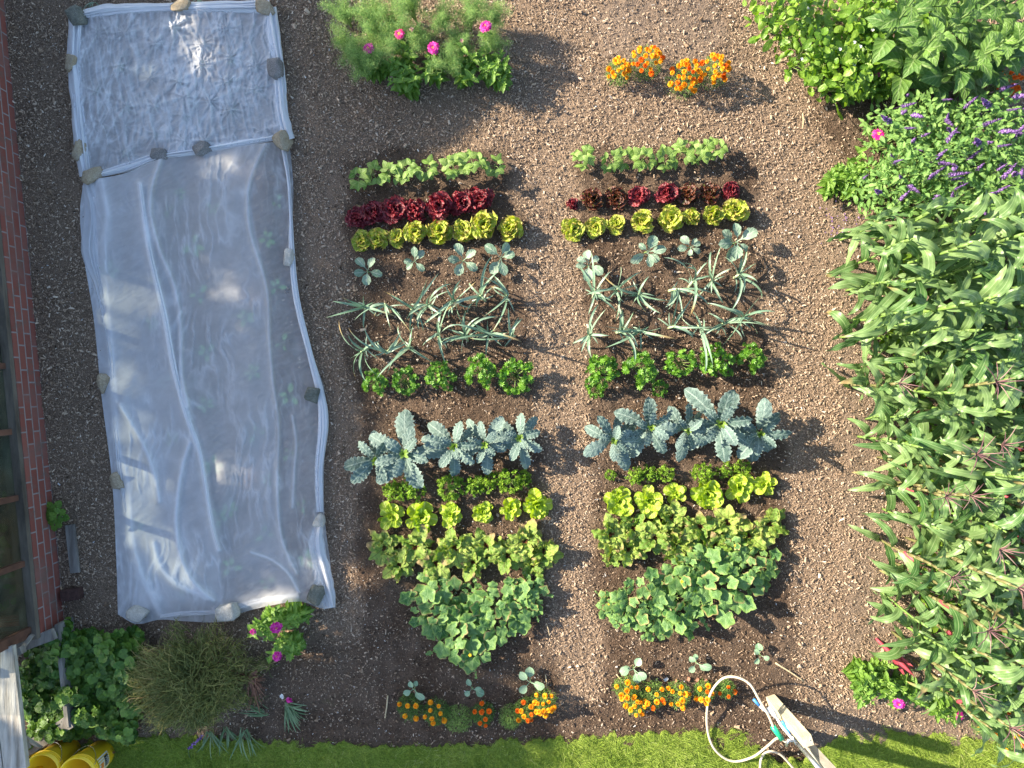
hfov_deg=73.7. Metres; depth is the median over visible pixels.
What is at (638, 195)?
red lettuce
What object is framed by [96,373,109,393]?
stone
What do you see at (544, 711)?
marigold plant
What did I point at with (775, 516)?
beet plant
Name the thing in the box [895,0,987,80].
sunflower plant
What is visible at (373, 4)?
fennel plant
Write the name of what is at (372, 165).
bean seedling
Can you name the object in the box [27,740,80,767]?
bucket
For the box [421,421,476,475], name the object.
kale plant
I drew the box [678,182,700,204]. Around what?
bronze lettuce
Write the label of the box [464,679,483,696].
brassica seedling
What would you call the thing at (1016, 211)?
corn plant
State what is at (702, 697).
marigold plant
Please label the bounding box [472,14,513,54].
fennel plant
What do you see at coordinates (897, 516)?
corn plant
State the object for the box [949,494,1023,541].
corn plant
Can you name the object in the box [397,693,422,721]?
marigold plant
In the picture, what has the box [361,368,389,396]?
celery plant
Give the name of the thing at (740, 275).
leek plant
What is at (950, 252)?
corn plant
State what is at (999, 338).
corn plant
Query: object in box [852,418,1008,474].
corn plant
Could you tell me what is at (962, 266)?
corn plant
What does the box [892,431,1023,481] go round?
corn plant
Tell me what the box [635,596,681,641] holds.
cucumber vine
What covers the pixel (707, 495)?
butterhead lettuce
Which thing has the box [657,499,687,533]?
lettuce
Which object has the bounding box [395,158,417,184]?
bean seedling
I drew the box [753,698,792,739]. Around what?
hose fitting
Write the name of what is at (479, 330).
leek plant
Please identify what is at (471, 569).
lettuce
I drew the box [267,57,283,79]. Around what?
stone
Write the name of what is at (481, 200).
red lettuce
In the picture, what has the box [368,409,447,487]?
kale plant
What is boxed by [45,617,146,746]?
ground cover
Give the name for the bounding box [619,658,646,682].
brassica seedling
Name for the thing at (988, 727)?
corn plant
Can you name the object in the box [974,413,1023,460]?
corn plant
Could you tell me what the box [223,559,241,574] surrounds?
covered seedling
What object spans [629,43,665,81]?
marigold plant
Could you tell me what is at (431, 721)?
marigold plant
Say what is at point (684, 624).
cucumber vine
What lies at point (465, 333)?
leek plant
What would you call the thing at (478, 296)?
leek plant
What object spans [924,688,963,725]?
zinnia plant
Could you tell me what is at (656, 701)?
marigold plant
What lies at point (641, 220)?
lime lettuce
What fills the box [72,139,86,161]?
stone
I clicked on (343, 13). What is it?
fennel plant
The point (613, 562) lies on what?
lettuce
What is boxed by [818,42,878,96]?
bush bean plant
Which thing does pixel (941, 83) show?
sunflower plant
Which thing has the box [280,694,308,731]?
cut foliage
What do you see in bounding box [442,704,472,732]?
marigold plant
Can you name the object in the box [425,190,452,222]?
red lettuce
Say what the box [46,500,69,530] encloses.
strawberry plant
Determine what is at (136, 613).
stone
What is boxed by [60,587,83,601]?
loose brick
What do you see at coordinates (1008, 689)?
corn plant
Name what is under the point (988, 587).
corn plant
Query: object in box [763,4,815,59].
bush bean plant
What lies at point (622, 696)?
marigold plant
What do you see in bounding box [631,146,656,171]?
bean seedling
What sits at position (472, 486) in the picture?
curly parsley
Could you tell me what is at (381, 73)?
zinnia plant
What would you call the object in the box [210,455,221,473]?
covered seedling
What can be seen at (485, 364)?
celery plant
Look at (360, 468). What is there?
kale plant
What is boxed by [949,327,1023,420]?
corn plant
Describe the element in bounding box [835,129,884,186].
zinnia plant
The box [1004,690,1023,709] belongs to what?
corn plant
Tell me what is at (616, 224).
lime lettuce
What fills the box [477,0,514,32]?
fennel plant
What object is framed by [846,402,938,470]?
corn plant
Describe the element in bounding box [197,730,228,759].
cut foliage
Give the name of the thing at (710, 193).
bronze lettuce
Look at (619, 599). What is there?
cucumber vine
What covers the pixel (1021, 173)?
purple sage bush
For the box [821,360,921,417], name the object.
corn plant
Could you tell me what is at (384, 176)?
bean seedling
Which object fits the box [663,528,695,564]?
lettuce
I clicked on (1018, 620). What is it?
corn plant
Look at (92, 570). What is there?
wood chips
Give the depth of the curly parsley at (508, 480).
6.27 m
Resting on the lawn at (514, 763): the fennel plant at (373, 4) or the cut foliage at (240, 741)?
the cut foliage at (240, 741)
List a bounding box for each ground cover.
[19,627,72,749]
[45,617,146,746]
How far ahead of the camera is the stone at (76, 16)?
6.26 m
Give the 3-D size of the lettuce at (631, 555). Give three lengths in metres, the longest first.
0.361 x 0.349 x 0.164 m
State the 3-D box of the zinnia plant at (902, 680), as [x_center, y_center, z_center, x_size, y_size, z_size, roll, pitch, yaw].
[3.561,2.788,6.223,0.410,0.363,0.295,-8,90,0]
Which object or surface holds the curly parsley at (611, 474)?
on the ground at (773, 460)
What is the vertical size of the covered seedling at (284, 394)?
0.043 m
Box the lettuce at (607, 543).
[591,512,627,561]
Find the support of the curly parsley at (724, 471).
on the ground at (773, 460)
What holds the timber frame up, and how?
on the ground at (773, 460)
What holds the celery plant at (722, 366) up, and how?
on the ground at (773, 460)
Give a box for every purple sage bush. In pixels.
[842,153,919,220]
[857,102,925,166]
[868,137,948,199]
[877,87,951,146]
[883,159,971,220]
[898,127,983,193]
[915,94,981,160]
[919,163,1010,230]
[930,118,1021,190]
[953,162,1023,231]
[954,83,1023,153]
[960,125,1023,193]
[975,108,1023,167]
[976,166,1023,217]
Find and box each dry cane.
[384,695,387,717]
[775,662,804,681]
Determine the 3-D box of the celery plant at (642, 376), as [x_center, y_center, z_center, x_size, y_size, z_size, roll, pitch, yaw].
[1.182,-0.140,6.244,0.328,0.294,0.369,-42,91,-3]
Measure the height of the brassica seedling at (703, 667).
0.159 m
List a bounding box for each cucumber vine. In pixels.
[399,572,469,640]
[425,592,497,678]
[460,577,534,646]
[502,571,553,621]
[595,585,643,632]
[604,567,668,630]
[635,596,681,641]
[651,562,711,640]
[660,539,709,579]
[676,543,756,628]
[706,532,748,575]
[724,546,781,596]
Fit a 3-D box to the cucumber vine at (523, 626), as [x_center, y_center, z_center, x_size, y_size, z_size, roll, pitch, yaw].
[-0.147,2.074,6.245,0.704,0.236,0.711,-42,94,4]
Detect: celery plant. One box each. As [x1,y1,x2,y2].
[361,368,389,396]
[391,365,420,396]
[424,360,457,391]
[464,352,497,389]
[496,357,533,394]
[584,354,619,392]
[587,383,604,398]
[621,349,658,389]
[652,379,668,396]
[662,349,697,377]
[698,341,736,376]
[735,341,767,375]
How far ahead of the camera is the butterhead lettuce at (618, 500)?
6.31 m
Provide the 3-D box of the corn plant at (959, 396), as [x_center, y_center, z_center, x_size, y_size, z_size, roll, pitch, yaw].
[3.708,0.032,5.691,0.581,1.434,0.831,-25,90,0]
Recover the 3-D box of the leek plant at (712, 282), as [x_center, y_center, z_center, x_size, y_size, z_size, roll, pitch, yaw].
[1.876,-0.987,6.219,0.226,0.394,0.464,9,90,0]
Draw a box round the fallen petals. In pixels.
[820,200,863,243]
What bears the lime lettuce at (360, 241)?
on the ground at (773, 460)
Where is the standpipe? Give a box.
[785,732,821,767]
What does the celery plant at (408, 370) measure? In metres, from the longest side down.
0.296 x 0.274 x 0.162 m
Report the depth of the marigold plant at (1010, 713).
6.25 m
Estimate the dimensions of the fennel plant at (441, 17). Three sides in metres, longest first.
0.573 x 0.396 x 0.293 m
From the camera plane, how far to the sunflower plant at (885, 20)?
5.76 m
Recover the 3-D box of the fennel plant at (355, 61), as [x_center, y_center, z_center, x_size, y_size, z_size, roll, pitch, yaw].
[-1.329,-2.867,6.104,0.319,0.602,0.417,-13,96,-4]
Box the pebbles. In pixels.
[20,0,996,754]
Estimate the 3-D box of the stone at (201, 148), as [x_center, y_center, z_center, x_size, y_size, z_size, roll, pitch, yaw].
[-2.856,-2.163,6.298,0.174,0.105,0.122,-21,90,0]
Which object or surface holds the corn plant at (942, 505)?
on the ground at (773, 460)
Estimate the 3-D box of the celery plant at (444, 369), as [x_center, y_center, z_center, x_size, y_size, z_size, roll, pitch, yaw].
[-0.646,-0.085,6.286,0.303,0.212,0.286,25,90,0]
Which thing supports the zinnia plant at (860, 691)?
on the ground at (773, 460)
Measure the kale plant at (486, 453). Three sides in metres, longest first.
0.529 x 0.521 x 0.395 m
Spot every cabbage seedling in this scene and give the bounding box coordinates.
[354,257,381,284]
[404,247,424,271]
[448,243,477,274]
[484,242,514,275]
[576,250,602,280]
[630,235,665,266]
[677,235,700,255]
[718,223,757,261]
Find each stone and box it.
[64,4,88,25]
[65,54,76,72]
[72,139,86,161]
[81,166,103,184]
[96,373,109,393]
[109,471,123,489]
[126,605,149,622]
[150,148,167,160]
[170,0,190,10]
[192,141,211,155]
[215,602,240,621]
[255,0,274,15]
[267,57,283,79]
[272,130,293,151]
[283,248,294,265]
[304,387,319,403]
[307,585,324,605]
[312,513,325,526]
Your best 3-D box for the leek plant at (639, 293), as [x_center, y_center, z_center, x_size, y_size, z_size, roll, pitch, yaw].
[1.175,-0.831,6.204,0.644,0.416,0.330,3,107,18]
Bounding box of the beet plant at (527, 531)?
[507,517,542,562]
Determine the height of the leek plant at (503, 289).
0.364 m
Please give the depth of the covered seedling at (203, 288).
6.33 m
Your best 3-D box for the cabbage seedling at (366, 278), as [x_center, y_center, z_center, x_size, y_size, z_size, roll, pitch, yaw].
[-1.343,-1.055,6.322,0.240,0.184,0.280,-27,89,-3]
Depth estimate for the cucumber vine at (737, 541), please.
6.26 m
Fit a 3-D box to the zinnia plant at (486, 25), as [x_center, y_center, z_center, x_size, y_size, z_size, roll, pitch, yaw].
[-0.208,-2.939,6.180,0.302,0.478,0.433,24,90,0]
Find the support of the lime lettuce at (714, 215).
on the ground at (773, 460)
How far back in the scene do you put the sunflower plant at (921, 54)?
5.71 m
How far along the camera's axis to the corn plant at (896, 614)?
5.96 m
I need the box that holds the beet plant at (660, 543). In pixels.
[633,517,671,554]
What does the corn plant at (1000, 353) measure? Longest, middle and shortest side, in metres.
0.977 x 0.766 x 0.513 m
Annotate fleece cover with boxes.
[67,0,294,176]
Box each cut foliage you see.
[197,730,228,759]
[219,726,237,754]
[229,727,262,760]
[239,702,268,716]
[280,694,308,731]
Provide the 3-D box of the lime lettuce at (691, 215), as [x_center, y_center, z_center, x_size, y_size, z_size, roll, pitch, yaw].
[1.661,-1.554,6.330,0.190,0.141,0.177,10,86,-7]
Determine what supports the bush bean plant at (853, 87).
on the ground at (773, 460)
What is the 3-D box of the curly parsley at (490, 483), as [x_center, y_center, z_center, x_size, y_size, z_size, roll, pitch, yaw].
[-0.206,0.902,6.306,0.212,0.169,0.238,12,86,2]
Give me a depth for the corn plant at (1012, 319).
5.72 m
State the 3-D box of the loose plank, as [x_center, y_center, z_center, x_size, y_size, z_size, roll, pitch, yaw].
[-4.103,1.538,6.375,0.080,0.030,0.449,-6,90,0]
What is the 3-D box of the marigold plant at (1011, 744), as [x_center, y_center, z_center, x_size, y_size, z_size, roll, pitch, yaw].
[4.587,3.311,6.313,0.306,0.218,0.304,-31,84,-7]
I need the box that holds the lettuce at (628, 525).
[619,512,655,543]
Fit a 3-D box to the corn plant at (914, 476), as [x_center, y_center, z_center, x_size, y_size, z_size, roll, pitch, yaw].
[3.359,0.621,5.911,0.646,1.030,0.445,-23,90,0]
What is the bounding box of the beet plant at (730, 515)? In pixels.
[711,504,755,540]
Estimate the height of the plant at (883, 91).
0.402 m
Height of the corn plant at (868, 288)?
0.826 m
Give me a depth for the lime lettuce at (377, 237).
6.32 m
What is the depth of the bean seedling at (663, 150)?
6.21 m
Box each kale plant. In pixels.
[343,430,402,483]
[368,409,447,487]
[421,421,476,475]
[463,416,516,474]
[493,413,541,468]
[583,416,641,470]
[614,397,674,457]
[658,403,707,461]
[684,387,754,461]
[736,398,791,461]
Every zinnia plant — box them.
[247,604,283,640]
[266,628,306,663]
[270,598,314,632]
[354,43,390,83]
[385,27,418,83]
[387,64,423,101]
[420,41,450,88]
[451,38,479,89]
[474,20,505,88]
[479,55,512,92]
[815,162,864,200]
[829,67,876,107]
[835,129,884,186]
[839,166,878,200]
[841,655,882,692]
[845,674,891,708]
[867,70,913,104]
[870,656,907,708]
[885,669,928,710]
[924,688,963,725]
[983,678,1023,717]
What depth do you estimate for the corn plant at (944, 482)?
5.65 m
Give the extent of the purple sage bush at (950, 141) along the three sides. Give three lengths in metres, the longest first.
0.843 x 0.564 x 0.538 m
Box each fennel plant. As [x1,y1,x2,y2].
[317,0,361,27]
[325,18,362,70]
[344,34,377,85]
[346,32,399,68]
[350,0,388,24]
[354,0,398,45]
[372,0,410,30]
[373,6,428,63]
[384,0,422,22]
[401,13,441,54]
[418,0,461,29]
[425,38,469,76]
[440,16,476,58]
[450,0,488,30]
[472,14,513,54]
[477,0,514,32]
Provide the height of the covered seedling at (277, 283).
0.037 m
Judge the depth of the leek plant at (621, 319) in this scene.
6.18 m
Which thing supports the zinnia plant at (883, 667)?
on the ground at (773, 460)
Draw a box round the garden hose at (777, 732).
[706,675,785,762]
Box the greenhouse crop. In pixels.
[0,439,15,611]
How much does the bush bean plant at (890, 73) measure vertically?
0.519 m
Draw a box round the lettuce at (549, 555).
[527,534,563,568]
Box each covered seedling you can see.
[174,188,184,199]
[185,236,204,255]
[190,285,206,302]
[197,397,213,412]
[198,344,214,360]
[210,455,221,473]
[223,502,238,517]
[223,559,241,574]
[250,365,260,379]
[259,231,274,247]
[271,279,286,293]
[272,194,280,207]
[275,333,286,350]
[279,383,297,404]
[283,448,293,460]
[296,500,304,512]
[297,549,312,567]
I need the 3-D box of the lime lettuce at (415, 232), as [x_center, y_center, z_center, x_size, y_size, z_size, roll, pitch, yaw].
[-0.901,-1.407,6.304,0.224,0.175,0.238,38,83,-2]
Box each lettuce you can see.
[345,204,367,228]
[351,229,370,251]
[360,201,383,224]
[366,529,398,566]
[367,227,387,249]
[377,501,404,529]
[381,548,414,582]
[382,194,405,224]
[387,228,404,248]
[395,524,434,564]
[402,220,428,243]
[403,198,425,222]
[405,501,437,532]
[416,548,453,580]
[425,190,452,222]
[427,218,453,244]
[429,527,472,567]
[439,502,461,528]
[450,189,472,215]
[453,218,474,242]
[453,546,489,581]
[465,527,503,563]
[469,186,494,214]
[469,209,497,239]
[472,501,492,523]
[487,536,522,574]
[497,215,523,241]
[499,497,520,520]
[519,558,544,578]
[522,488,552,519]
[527,534,563,568]
[561,218,584,241]
[565,198,577,209]
[580,187,603,211]
[584,217,607,238]
[591,512,627,561]
[600,551,619,566]
[603,486,633,515]
[604,186,627,210]
[606,214,624,235]
[610,532,647,567]
[619,512,655,543]
[627,185,650,206]
[630,209,653,233]
[634,484,662,518]
[653,182,680,203]
[657,204,683,232]
[657,499,687,533]
[663,482,686,502]
[663,528,695,564]
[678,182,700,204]
[682,207,699,224]
[690,480,723,509]
[699,181,720,204]
[702,205,725,225]
[722,181,739,199]
[722,197,749,221]
[725,474,753,503]
[753,471,777,495]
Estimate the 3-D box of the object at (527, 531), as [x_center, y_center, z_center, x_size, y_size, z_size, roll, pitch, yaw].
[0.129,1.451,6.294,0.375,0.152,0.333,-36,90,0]
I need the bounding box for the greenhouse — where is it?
[0,0,63,652]
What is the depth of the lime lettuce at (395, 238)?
6.32 m
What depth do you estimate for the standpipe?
5.72 m
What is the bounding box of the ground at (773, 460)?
[5,0,1023,762]
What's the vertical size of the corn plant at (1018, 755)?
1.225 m
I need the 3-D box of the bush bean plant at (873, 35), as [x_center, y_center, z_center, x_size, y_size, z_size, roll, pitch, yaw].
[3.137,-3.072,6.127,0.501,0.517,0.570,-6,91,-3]
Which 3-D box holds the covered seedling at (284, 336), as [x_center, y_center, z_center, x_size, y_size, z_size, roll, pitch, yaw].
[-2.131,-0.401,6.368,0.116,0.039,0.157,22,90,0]
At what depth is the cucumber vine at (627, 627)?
6.29 m
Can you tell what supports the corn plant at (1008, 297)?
on the ground at (773, 460)
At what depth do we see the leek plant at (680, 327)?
6.18 m
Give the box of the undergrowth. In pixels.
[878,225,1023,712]
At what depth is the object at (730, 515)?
6.28 m
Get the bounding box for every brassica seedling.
[403,681,424,699]
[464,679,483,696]
[519,667,544,693]
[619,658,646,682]
[688,654,711,672]
[754,643,768,663]
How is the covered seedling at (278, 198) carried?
on the ground at (773, 460)
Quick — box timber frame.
[16,616,80,755]
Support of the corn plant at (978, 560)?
on the ground at (773, 460)
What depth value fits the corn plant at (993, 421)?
5.82 m
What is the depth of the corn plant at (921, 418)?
5.58 m
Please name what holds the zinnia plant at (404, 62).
on the ground at (773, 460)
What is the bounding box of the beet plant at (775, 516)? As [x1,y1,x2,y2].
[753,507,788,547]
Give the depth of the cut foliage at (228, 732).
6.33 m
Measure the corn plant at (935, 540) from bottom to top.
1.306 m
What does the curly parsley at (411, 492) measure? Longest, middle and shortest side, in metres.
0.302 x 0.293 x 0.186 m
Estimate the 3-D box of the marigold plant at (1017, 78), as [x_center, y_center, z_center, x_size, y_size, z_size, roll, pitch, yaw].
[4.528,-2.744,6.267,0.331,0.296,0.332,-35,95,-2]
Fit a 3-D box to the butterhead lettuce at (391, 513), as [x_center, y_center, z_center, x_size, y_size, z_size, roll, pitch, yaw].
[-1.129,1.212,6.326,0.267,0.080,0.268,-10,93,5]
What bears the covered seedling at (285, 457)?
on the ground at (773, 460)
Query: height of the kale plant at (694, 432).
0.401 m
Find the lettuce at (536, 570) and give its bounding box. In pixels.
[519,558,544,578]
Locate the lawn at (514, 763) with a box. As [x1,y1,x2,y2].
[30,727,1023,767]
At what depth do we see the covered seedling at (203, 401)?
6.36 m
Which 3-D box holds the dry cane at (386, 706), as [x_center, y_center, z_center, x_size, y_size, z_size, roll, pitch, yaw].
[-1.171,3.013,6.371,0.017,0.022,0.208,6,90,0]
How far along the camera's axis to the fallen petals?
6.37 m
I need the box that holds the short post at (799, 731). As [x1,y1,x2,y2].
[766,694,813,747]
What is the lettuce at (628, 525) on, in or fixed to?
on the ground at (773, 460)
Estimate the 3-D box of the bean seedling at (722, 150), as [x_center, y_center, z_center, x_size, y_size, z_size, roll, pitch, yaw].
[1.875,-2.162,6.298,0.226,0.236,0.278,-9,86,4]
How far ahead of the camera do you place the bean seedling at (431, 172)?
6.23 m
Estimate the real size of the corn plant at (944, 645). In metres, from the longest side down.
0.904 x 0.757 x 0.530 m
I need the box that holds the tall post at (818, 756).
[806,745,835,767]
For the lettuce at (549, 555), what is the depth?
6.28 m
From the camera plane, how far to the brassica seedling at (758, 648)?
6.30 m
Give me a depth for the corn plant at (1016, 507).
5.78 m
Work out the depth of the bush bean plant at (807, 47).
5.98 m
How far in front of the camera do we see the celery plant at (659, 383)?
6.30 m
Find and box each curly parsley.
[382,479,402,501]
[395,476,426,502]
[436,473,463,500]
[461,474,484,496]
[479,471,499,494]
[497,468,521,493]
[513,469,531,490]
[604,469,616,480]
[624,466,644,485]
[641,464,658,482]
[656,463,674,482]
[690,462,715,482]
[715,461,733,478]
[733,459,751,475]
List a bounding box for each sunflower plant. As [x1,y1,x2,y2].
[861,0,933,63]
[877,16,956,103]
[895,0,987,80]
[905,30,1014,115]
[914,0,962,32]
[920,21,1020,99]
[938,23,1021,86]
[947,0,1023,51]
[951,0,993,15]
[953,22,1023,113]
[964,13,1023,71]
[978,22,1023,77]
[980,0,1023,25]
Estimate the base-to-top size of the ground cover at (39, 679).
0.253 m
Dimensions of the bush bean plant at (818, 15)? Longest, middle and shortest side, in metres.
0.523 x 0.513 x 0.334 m
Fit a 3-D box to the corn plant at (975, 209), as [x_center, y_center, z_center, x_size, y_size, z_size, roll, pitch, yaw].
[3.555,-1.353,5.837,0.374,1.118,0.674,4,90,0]
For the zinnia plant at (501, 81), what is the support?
on the ground at (773, 460)
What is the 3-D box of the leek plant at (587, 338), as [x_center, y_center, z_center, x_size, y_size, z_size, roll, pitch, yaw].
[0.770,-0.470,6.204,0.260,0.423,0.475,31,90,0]
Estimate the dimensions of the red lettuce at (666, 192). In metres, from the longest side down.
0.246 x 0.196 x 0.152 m
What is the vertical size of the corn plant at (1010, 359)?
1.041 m
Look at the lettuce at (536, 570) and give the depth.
6.32 m
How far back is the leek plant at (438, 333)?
6.19 m
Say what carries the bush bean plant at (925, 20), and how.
on the ground at (773, 460)
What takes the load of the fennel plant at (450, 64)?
on the ground at (773, 460)
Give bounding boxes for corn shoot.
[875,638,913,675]
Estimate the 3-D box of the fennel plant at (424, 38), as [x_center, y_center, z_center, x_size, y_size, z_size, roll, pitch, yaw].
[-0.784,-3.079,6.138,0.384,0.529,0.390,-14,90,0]
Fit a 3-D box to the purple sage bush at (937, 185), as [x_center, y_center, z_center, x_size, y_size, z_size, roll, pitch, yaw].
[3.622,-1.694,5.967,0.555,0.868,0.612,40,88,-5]
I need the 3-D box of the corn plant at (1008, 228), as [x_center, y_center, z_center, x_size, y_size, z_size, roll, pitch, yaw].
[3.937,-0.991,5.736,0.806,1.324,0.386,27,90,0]
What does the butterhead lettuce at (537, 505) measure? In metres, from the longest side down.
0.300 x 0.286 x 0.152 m
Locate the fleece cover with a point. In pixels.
(176, 84)
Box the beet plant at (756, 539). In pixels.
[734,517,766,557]
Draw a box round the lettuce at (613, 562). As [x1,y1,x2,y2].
[600,551,619,566]
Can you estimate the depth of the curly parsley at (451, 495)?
6.29 m
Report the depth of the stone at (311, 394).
6.28 m
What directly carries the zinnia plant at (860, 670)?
on the ground at (773, 460)
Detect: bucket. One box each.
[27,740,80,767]
[61,740,113,767]
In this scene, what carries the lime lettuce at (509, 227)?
on the ground at (773, 460)
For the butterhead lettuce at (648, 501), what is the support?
on the ground at (773, 460)
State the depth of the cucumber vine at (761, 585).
6.26 m
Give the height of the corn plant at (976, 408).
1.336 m
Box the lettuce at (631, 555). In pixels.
[610,532,647,567]
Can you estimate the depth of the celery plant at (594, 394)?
6.30 m
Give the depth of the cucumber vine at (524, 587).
6.27 m
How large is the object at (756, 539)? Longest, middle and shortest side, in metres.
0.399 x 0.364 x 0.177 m
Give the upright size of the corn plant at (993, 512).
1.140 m
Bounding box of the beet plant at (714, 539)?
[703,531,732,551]
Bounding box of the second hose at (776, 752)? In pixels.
[759,750,793,767]
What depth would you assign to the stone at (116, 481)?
6.30 m
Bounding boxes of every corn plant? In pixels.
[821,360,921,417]
[825,245,951,324]
[825,292,925,351]
[826,206,908,266]
[826,216,915,295]
[832,290,927,362]
[836,256,911,314]
[836,338,909,399]
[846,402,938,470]
[848,517,974,594]
[849,460,969,522]
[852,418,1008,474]
[860,218,989,274]
[861,287,1004,342]
[861,328,949,397]
[862,383,918,442]
[862,486,955,534]
[865,196,969,272]
[866,591,965,670]
[867,350,963,422]
[867,427,960,493]
[868,542,978,595]
[868,569,940,641]
[868,622,998,711]
[871,570,1019,653]
[872,299,984,381]
[876,302,958,370]
[883,379,978,450]
[883,459,994,520]
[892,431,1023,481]
[894,538,1012,607]
[895,245,1012,305]
[895,497,1022,571]
[897,259,1014,356]
[898,592,1023,693]
[899,188,989,258]
[899,239,998,325]
[903,208,999,293]
[903,332,999,383]
[904,460,1015,521]
[905,515,1023,610]
[907,649,1023,752]
[910,590,1007,665]
[911,419,1023,467]
[912,346,1023,420]
[913,186,1016,265]
[917,363,1022,455]
[920,324,1022,364]
[920,632,1019,713]
[920,664,1006,749]
[929,540,1019,620]
[929,663,1023,766]
[931,431,1023,501]
[932,516,1023,577]
[933,598,1023,665]
[934,325,1023,406]
[934,570,1023,637]
[935,285,1023,357]
[938,215,1023,283]
[939,553,1023,614]
[940,495,1023,564]
[941,445,1023,506]
[942,187,1023,266]
[943,575,1023,648]
[947,617,1023,682]
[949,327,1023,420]
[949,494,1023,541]
[951,258,1023,327]
[954,349,1023,404]
[965,371,1023,447]
[965,421,1023,480]
[968,344,1023,420]
[971,656,1023,730]
[971,691,1023,731]
[972,219,1018,243]
[972,230,1023,281]
[972,328,1023,405]
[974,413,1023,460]
[976,606,1023,632]
[977,521,1023,577]
[978,482,1023,544]
[981,377,1023,447]
[982,302,1023,358]
[986,243,1023,263]
[990,325,1023,357]
[995,640,1023,712]
[996,275,1023,330]
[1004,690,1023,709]
[1007,542,1023,570]
[1011,607,1023,646]
[1013,541,1023,571]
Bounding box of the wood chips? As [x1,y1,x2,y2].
[4,0,1023,758]
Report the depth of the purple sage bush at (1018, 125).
5.96 m
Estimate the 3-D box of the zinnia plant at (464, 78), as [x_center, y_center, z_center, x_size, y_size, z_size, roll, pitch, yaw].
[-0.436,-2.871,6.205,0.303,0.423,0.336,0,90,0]
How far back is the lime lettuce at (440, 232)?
6.30 m
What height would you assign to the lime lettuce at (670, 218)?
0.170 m
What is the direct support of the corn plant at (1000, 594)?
on the ground at (773, 460)
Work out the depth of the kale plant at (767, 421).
6.08 m
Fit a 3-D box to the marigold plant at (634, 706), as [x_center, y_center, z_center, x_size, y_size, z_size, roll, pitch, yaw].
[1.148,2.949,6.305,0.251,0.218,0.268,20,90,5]
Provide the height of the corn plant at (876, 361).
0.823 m
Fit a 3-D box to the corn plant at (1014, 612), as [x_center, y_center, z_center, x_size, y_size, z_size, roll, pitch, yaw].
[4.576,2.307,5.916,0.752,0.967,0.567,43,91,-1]
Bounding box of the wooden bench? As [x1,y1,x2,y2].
[0,634,42,767]
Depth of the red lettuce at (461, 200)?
6.30 m
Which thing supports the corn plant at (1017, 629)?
on the ground at (773, 460)
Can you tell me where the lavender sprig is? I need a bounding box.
[187,732,205,757]
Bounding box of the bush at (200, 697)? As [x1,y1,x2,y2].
[114,617,278,738]
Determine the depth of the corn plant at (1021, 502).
6.01 m
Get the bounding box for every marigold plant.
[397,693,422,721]
[421,696,449,725]
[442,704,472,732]
[470,700,495,727]
[498,703,522,730]
[513,695,536,722]
[529,686,557,717]
[603,55,631,88]
[611,673,638,701]
[623,689,647,717]
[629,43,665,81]
[637,678,666,710]
[664,679,691,710]
[665,58,702,99]
[693,680,715,705]
[696,52,731,88]
[715,679,737,700]
[968,709,997,735]
[986,69,1023,100]
[991,729,1023,751]
[1004,711,1014,730]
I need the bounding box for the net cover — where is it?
[80,142,335,623]
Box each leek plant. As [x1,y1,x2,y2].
[326,298,396,326]
[339,326,379,379]
[349,325,404,354]
[359,303,409,330]
[378,325,434,375]
[386,274,437,330]
[410,284,448,327]
[423,279,473,331]
[423,299,456,360]
[442,311,494,350]
[447,257,497,312]
[447,320,520,353]
[468,310,522,346]
[482,276,513,331]
[574,305,608,356]
[580,253,615,311]
[586,270,639,317]
[607,276,669,312]
[608,326,671,350]
[611,303,641,360]
[658,288,707,337]
[664,257,713,314]
[666,281,714,317]
[683,309,728,371]
[700,247,728,302]
[700,313,764,337]
[708,297,773,345]
[725,247,761,310]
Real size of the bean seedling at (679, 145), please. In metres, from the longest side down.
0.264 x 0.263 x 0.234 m
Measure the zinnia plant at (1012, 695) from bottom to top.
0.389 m
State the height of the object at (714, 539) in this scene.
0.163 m
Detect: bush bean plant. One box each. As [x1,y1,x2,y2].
[742,0,817,51]
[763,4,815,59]
[775,24,835,85]
[788,25,857,95]
[796,0,838,59]
[805,0,874,58]
[806,42,872,119]
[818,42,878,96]
[838,10,894,69]
[843,0,896,40]
[858,44,904,100]
[876,15,921,65]
[880,0,931,35]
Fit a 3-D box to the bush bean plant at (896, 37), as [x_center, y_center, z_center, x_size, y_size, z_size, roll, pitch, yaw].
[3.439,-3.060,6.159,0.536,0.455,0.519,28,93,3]
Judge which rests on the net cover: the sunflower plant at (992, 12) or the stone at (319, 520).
the stone at (319, 520)
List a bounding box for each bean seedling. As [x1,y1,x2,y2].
[349,167,372,190]
[359,160,381,185]
[378,160,402,184]
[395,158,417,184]
[412,154,438,180]
[438,153,465,179]
[457,149,486,174]
[480,153,505,177]
[570,144,595,171]
[600,148,623,173]
[613,146,633,171]
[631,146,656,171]
[655,144,677,172]
[666,138,695,170]
[689,139,714,165]
[709,136,727,160]
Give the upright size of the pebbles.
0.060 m
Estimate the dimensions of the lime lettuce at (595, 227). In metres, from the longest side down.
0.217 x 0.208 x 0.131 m
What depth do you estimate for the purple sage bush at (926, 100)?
5.94 m
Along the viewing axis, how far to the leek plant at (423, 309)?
6.24 m
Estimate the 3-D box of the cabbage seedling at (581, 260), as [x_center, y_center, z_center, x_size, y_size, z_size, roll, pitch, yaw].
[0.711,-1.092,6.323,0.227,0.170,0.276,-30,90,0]
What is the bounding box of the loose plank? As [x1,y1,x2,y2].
[65,524,80,572]
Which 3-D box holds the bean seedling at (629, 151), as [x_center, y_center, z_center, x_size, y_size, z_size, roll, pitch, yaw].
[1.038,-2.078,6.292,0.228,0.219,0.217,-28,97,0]

